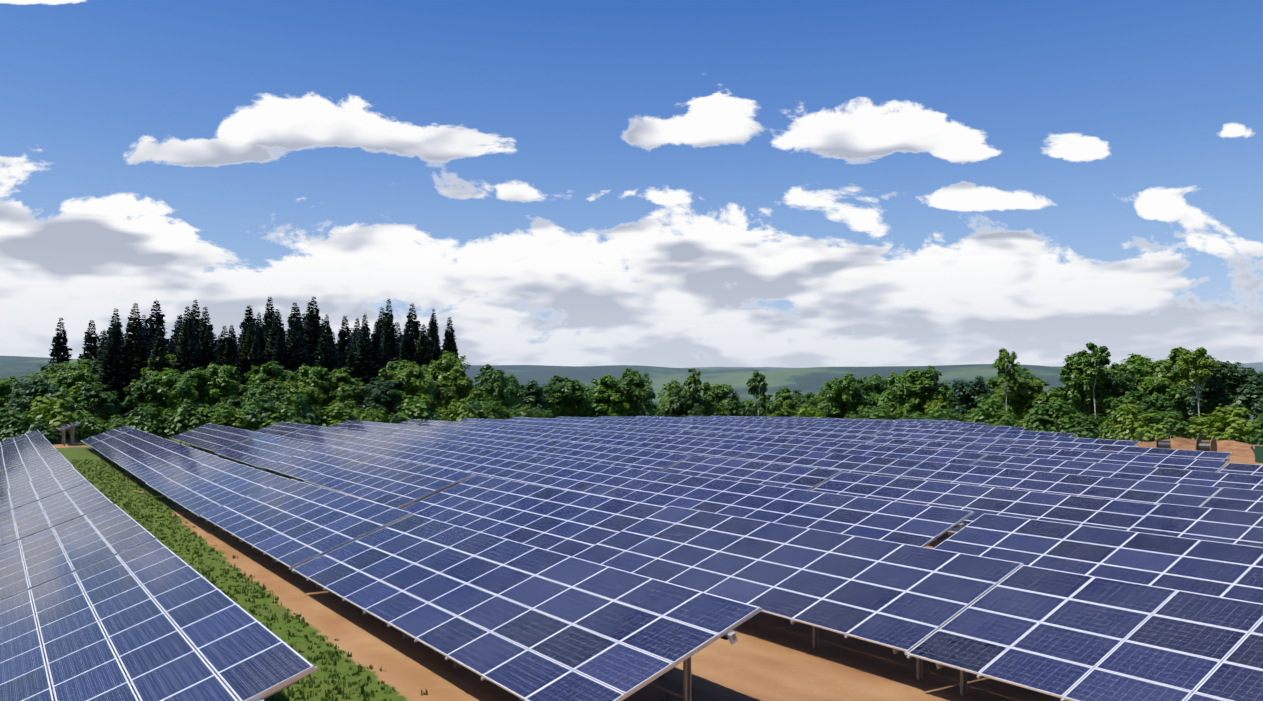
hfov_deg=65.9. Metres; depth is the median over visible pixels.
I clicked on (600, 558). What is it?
pv panels
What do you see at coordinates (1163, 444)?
cable drum
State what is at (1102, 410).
tree
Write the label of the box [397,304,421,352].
tree
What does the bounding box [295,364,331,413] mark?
tree
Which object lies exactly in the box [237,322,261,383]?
tree
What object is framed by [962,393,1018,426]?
bush
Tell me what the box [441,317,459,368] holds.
tree
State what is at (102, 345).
tree
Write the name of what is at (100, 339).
tree
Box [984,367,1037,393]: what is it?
tree
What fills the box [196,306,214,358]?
tree
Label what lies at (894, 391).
tree
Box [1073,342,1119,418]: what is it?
tree
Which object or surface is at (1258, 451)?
skip container
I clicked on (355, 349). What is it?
tree
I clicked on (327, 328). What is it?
tree
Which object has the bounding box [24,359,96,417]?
tree
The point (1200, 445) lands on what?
cable drum
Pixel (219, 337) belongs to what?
tree
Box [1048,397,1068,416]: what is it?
tree
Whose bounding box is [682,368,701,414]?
tree
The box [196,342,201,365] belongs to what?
tree
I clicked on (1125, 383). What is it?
tree
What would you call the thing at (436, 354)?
tree
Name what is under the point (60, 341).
tree
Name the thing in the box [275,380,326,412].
tree
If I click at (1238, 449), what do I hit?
dirt ground
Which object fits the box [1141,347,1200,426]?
tree
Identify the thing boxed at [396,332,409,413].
tree
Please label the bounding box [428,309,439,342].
tree
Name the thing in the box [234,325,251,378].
tree
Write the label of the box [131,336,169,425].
tree
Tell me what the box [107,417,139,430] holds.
tree
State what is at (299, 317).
tree
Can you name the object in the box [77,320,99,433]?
tree
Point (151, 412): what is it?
bush
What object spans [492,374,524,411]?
tree
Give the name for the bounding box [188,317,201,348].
tree
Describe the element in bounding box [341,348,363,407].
tree
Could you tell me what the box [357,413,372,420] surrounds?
tree
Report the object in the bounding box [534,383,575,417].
tree
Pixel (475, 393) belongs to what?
tree
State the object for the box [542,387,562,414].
tree
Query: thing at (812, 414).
tree
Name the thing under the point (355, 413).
tree
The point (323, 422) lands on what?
tree
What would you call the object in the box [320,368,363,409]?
tree
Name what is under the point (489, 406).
bush
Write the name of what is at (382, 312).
tree
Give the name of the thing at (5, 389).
tree
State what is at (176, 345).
tree
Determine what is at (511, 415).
tree
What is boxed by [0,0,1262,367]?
sky
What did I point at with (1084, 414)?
tree
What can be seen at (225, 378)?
tree
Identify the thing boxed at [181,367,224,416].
tree
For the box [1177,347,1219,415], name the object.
tree
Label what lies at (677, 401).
tree
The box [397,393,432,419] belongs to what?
bush
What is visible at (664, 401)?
tree
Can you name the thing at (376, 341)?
tree
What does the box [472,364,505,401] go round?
tree
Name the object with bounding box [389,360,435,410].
tree
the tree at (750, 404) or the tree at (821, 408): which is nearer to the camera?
the tree at (821, 408)
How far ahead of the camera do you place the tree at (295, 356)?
146.93 m
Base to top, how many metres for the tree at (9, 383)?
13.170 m
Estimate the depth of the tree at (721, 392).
202.16 m
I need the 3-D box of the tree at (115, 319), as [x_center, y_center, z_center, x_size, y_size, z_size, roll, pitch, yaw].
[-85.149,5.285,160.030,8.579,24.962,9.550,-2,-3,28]
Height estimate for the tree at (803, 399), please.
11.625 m
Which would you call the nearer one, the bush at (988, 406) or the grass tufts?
the grass tufts
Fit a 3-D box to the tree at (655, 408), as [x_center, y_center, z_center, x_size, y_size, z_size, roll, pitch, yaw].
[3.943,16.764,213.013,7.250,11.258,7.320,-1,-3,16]
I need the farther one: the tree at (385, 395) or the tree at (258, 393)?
the tree at (385, 395)
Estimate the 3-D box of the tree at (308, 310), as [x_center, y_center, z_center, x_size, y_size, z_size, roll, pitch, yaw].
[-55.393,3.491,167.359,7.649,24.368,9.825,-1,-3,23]
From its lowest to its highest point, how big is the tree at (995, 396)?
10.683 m
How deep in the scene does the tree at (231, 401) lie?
122.15 m
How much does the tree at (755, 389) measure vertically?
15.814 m
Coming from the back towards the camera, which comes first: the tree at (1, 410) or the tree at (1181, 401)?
the tree at (1181, 401)
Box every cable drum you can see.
[1156,436,1170,448]
[1195,436,1216,451]
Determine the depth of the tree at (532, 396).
176.33 m
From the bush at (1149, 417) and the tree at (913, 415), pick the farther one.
the tree at (913, 415)
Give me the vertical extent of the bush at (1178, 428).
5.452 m
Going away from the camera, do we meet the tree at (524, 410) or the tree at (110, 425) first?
the tree at (110, 425)
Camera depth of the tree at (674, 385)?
219.96 m
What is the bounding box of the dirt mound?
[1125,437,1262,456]
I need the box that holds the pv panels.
[0,416,1262,700]
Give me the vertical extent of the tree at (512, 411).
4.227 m
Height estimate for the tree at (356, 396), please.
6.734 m
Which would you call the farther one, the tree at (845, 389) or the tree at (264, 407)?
the tree at (845, 389)
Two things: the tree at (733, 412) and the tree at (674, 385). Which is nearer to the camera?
the tree at (733, 412)
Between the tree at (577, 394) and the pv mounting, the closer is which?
the pv mounting
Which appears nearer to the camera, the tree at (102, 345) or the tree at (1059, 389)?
the tree at (102, 345)
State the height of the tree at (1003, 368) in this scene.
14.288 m
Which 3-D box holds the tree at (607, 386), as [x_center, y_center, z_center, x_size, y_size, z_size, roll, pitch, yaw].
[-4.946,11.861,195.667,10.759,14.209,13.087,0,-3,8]
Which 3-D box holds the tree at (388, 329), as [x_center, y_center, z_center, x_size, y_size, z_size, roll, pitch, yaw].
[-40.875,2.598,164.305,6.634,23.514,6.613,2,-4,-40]
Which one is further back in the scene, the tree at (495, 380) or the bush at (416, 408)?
the tree at (495, 380)
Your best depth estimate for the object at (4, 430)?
102.23 m
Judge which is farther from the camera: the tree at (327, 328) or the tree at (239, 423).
the tree at (327, 328)
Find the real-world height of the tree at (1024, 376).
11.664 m
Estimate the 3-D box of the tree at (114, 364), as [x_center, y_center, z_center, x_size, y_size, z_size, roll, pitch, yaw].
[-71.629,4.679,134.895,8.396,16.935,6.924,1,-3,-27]
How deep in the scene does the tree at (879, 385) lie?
190.85 m
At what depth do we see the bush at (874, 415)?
161.14 m
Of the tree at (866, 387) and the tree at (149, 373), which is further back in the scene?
the tree at (866, 387)
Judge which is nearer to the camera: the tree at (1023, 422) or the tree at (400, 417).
the tree at (400, 417)
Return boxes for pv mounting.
[0,416,1232,700]
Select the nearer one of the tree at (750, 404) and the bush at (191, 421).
the bush at (191, 421)
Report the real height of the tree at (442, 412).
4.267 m
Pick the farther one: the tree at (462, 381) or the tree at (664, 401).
the tree at (664, 401)
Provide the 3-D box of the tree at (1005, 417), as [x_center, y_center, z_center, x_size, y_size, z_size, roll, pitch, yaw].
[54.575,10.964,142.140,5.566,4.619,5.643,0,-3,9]
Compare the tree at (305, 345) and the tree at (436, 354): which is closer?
the tree at (305, 345)
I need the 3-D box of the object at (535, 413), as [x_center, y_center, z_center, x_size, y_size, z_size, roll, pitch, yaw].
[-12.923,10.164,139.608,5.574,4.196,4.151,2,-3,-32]
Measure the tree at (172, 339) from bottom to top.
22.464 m
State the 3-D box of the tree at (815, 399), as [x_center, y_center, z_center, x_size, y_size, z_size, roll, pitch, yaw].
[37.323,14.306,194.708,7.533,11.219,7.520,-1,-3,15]
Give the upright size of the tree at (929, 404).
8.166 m
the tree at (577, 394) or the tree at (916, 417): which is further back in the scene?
the tree at (577, 394)
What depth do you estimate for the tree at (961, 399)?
155.43 m
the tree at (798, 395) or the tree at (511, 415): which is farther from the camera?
the tree at (798, 395)
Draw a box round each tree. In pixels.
[0,375,23,415]
[0,377,19,389]
[0,407,8,416]
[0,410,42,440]
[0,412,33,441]
[3,377,79,420]
[7,395,67,406]
[19,363,104,413]
[22,392,89,443]
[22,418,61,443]
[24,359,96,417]
[40,359,105,421]
[47,318,72,440]
[51,366,101,419]
[74,385,114,427]
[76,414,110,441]
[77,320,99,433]
[83,330,110,430]
[83,385,125,424]
[84,323,122,431]
[84,324,134,425]
[92,331,104,360]
[96,415,125,432]
[106,309,124,339]
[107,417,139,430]
[113,302,150,418]
[120,346,150,419]
[123,376,166,420]
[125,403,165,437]
[130,351,178,395]
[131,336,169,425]
[141,315,153,354]
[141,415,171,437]
[144,368,201,414]
[146,298,170,348]
[152,327,167,350]
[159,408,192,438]
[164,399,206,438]
[167,342,179,367]
[169,315,182,341]
[171,306,199,414]
[171,316,182,349]
[172,336,183,355]
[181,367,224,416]
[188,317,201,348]
[189,300,200,332]
[193,404,223,424]
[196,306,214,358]
[196,326,222,419]
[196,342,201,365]
[198,329,211,353]
[198,363,243,413]
[200,406,246,428]
[210,396,244,419]
[212,335,222,358]
[215,326,232,366]
[218,407,257,430]
[220,325,245,413]
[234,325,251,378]
[236,306,255,350]
[236,402,261,430]
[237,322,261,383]
[237,361,302,412]
[239,396,279,429]
[240,336,263,413]
[243,383,291,409]
[253,312,265,364]
[259,297,276,338]
[261,308,293,365]
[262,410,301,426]
[264,326,269,363]
[270,329,288,407]
[271,389,317,424]
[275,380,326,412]
[283,320,309,413]
[285,303,302,356]
[293,307,304,330]
[294,324,312,366]
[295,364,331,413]
[295,406,323,425]
[300,314,306,335]
[300,349,321,417]
[302,302,315,325]
[303,297,323,367]
[311,321,341,414]
[313,315,338,410]
[316,411,331,426]
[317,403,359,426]
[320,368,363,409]
[329,385,366,416]
[333,407,359,422]
[336,316,351,367]
[338,343,355,369]
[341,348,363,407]
[349,318,360,347]
[351,327,359,348]
[353,314,376,406]
[353,335,359,369]
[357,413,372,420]
[359,377,404,422]
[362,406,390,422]
[368,322,390,416]
[372,308,384,339]
[376,315,383,349]
[378,360,411,414]
[381,299,399,412]
[381,336,396,414]
[385,412,412,422]
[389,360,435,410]
[389,414,403,423]
[393,335,419,416]
[394,322,401,346]
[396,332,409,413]
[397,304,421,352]
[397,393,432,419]
[398,324,413,360]
[405,401,435,419]
[415,323,436,414]
[426,315,441,357]
[426,381,456,417]
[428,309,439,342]
[428,350,471,411]
[428,414,453,420]
[431,338,446,411]
[433,407,460,421]
[437,367,472,409]
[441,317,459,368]
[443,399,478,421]
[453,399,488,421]
[463,387,490,413]
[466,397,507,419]
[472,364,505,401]
[478,369,520,407]
[482,404,504,418]
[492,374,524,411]
[500,406,526,419]
[502,404,534,419]
[502,412,522,419]
[505,380,551,412]
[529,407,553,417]
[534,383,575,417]
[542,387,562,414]
[549,375,593,417]
[576,407,598,417]
[577,389,614,417]
[585,374,631,417]
[614,368,656,416]
[637,402,658,415]
[656,379,694,415]
[657,393,683,414]
[661,390,706,416]
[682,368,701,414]
[696,382,739,416]
[723,399,743,415]
[728,403,752,415]
[741,399,770,416]
[746,370,767,416]
[755,394,777,415]
[765,387,798,416]
[767,398,797,416]
[784,389,812,416]
[792,404,826,417]
[796,399,817,417]
[801,393,815,403]
[804,395,820,406]
[806,399,845,418]
[815,373,871,418]
[843,412,858,418]
[854,375,896,414]
[855,376,874,402]
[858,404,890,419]
[869,374,892,403]
[869,409,894,419]
[873,372,914,419]
[898,365,952,417]
[900,412,924,419]
[913,414,935,419]
[922,394,949,416]
[924,385,947,403]
[925,399,948,417]
[926,409,964,419]
[938,409,963,421]
[944,376,993,420]
[959,410,996,425]
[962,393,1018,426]
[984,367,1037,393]
[987,410,1020,426]
[991,348,1019,412]
[991,384,1020,425]
[997,377,1058,423]
[999,372,1035,416]
[1014,410,1055,430]
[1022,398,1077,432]
[1046,386,1071,420]
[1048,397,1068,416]
[1048,411,1075,432]
[1058,351,1119,418]
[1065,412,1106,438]
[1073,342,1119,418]
[1075,382,1105,437]
[1096,388,1142,420]
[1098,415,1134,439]
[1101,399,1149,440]
[1102,353,1173,418]
[1103,372,1140,415]
[1103,391,1160,419]
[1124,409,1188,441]
[1128,374,1181,425]
[1138,394,1182,429]
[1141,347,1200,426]
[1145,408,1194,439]
[1165,364,1226,424]
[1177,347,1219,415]
[1184,355,1262,427]
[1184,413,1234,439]
[1201,392,1253,428]
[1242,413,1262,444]
[1245,424,1262,444]
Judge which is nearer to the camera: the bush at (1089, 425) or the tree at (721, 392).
the bush at (1089, 425)
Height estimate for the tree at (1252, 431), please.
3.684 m
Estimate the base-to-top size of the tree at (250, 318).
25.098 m
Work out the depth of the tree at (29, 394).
111.36 m
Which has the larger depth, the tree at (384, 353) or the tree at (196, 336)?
the tree at (384, 353)
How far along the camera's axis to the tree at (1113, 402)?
133.83 m
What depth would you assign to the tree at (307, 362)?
149.98 m
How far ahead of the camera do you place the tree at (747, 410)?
201.70 m
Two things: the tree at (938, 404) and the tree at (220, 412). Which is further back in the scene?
the tree at (938, 404)
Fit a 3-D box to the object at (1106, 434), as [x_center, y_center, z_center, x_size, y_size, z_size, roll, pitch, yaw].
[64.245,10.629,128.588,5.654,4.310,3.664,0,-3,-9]
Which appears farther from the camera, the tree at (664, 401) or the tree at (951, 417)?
the tree at (664, 401)
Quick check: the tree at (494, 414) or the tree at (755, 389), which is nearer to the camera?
the tree at (494, 414)
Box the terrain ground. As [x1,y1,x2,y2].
[0,356,1262,700]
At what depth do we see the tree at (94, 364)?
139.21 m
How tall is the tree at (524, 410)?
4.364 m
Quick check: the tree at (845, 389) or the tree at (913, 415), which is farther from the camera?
the tree at (845, 389)
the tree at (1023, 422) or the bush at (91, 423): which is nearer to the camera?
the bush at (91, 423)
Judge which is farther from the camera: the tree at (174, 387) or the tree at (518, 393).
the tree at (518, 393)
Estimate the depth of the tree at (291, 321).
156.47 m
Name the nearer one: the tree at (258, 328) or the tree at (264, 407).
the tree at (264, 407)
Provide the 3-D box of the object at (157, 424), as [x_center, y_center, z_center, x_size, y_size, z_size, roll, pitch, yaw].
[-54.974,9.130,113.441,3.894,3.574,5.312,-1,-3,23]
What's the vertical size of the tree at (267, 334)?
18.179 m
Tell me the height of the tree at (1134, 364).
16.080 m
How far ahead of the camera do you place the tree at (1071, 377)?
144.70 m
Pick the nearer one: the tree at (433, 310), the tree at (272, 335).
the tree at (272, 335)
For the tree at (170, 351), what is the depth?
140.09 m
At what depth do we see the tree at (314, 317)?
155.31 m
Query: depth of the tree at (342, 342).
179.99 m
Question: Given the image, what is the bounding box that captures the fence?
[989,424,1259,444]
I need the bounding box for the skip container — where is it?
[1251,446,1262,462]
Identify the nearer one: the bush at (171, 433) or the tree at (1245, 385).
the bush at (171, 433)
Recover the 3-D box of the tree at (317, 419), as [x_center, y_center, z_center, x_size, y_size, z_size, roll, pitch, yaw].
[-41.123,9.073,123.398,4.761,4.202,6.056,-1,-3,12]
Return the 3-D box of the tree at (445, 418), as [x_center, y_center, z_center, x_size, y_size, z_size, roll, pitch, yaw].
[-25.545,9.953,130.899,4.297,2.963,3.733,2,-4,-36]
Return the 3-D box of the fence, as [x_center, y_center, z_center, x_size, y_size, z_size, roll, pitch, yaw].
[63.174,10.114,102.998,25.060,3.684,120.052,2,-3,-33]
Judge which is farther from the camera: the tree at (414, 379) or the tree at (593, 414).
the tree at (593, 414)
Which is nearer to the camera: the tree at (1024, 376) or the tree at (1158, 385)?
the tree at (1158, 385)
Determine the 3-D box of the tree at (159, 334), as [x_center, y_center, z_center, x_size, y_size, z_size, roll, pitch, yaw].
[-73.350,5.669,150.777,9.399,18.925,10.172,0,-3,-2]
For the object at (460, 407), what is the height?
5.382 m
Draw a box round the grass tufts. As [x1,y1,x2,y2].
[29,458,692,700]
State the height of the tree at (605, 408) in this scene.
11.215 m
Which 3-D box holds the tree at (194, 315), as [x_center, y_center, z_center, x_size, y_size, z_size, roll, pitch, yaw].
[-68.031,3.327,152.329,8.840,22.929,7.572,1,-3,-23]
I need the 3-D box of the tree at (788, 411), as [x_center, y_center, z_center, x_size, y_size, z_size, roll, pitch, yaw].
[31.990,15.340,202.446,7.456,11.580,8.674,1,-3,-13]
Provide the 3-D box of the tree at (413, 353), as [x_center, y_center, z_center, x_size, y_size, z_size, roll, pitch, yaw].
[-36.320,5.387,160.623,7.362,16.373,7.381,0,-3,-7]
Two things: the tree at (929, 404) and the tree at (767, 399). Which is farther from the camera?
the tree at (767, 399)
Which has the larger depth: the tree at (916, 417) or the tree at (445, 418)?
the tree at (916, 417)
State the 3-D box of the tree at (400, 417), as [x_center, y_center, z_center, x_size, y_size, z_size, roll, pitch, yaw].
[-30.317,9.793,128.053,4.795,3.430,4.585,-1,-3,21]
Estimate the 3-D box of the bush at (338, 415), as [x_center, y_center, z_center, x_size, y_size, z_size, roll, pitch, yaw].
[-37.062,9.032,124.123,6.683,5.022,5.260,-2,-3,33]
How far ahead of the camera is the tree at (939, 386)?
167.89 m
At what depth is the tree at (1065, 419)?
134.82 m
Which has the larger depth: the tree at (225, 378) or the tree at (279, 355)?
the tree at (279, 355)
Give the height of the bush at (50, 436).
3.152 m
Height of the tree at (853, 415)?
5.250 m
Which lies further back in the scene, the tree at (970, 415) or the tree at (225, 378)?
the tree at (970, 415)
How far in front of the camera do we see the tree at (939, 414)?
151.05 m
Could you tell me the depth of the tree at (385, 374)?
145.64 m
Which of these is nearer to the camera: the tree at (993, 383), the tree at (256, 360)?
the tree at (256, 360)
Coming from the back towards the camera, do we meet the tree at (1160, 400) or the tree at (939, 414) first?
the tree at (939, 414)
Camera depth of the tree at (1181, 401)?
137.49 m
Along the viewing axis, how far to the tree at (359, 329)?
177.57 m
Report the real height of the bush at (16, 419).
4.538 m
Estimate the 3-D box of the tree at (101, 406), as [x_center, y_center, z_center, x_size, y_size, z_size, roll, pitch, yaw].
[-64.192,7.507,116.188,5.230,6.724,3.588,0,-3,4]
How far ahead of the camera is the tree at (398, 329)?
188.84 m
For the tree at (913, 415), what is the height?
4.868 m
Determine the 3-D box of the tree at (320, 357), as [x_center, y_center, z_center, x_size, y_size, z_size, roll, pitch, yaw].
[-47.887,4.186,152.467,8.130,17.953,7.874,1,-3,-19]
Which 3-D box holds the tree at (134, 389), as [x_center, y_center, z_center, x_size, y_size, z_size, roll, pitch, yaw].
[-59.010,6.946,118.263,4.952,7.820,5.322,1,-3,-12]
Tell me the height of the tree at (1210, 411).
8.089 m
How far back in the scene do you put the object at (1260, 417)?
112.51 m
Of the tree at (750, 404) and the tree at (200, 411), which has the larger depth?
the tree at (750, 404)
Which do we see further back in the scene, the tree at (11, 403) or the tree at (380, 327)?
the tree at (380, 327)
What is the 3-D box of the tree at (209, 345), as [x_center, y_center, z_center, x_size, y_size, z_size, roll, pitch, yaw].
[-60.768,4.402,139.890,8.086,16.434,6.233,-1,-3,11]
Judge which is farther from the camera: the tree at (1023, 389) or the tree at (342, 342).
the tree at (342, 342)
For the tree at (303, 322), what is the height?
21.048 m
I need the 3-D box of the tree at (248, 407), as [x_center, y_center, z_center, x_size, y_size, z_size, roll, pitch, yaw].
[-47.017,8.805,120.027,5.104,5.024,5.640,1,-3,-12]
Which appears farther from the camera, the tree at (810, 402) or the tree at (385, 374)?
the tree at (810, 402)
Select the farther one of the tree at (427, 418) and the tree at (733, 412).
the tree at (733, 412)
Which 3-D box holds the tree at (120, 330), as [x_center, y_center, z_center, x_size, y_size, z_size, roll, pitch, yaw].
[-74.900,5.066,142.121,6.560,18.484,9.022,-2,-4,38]

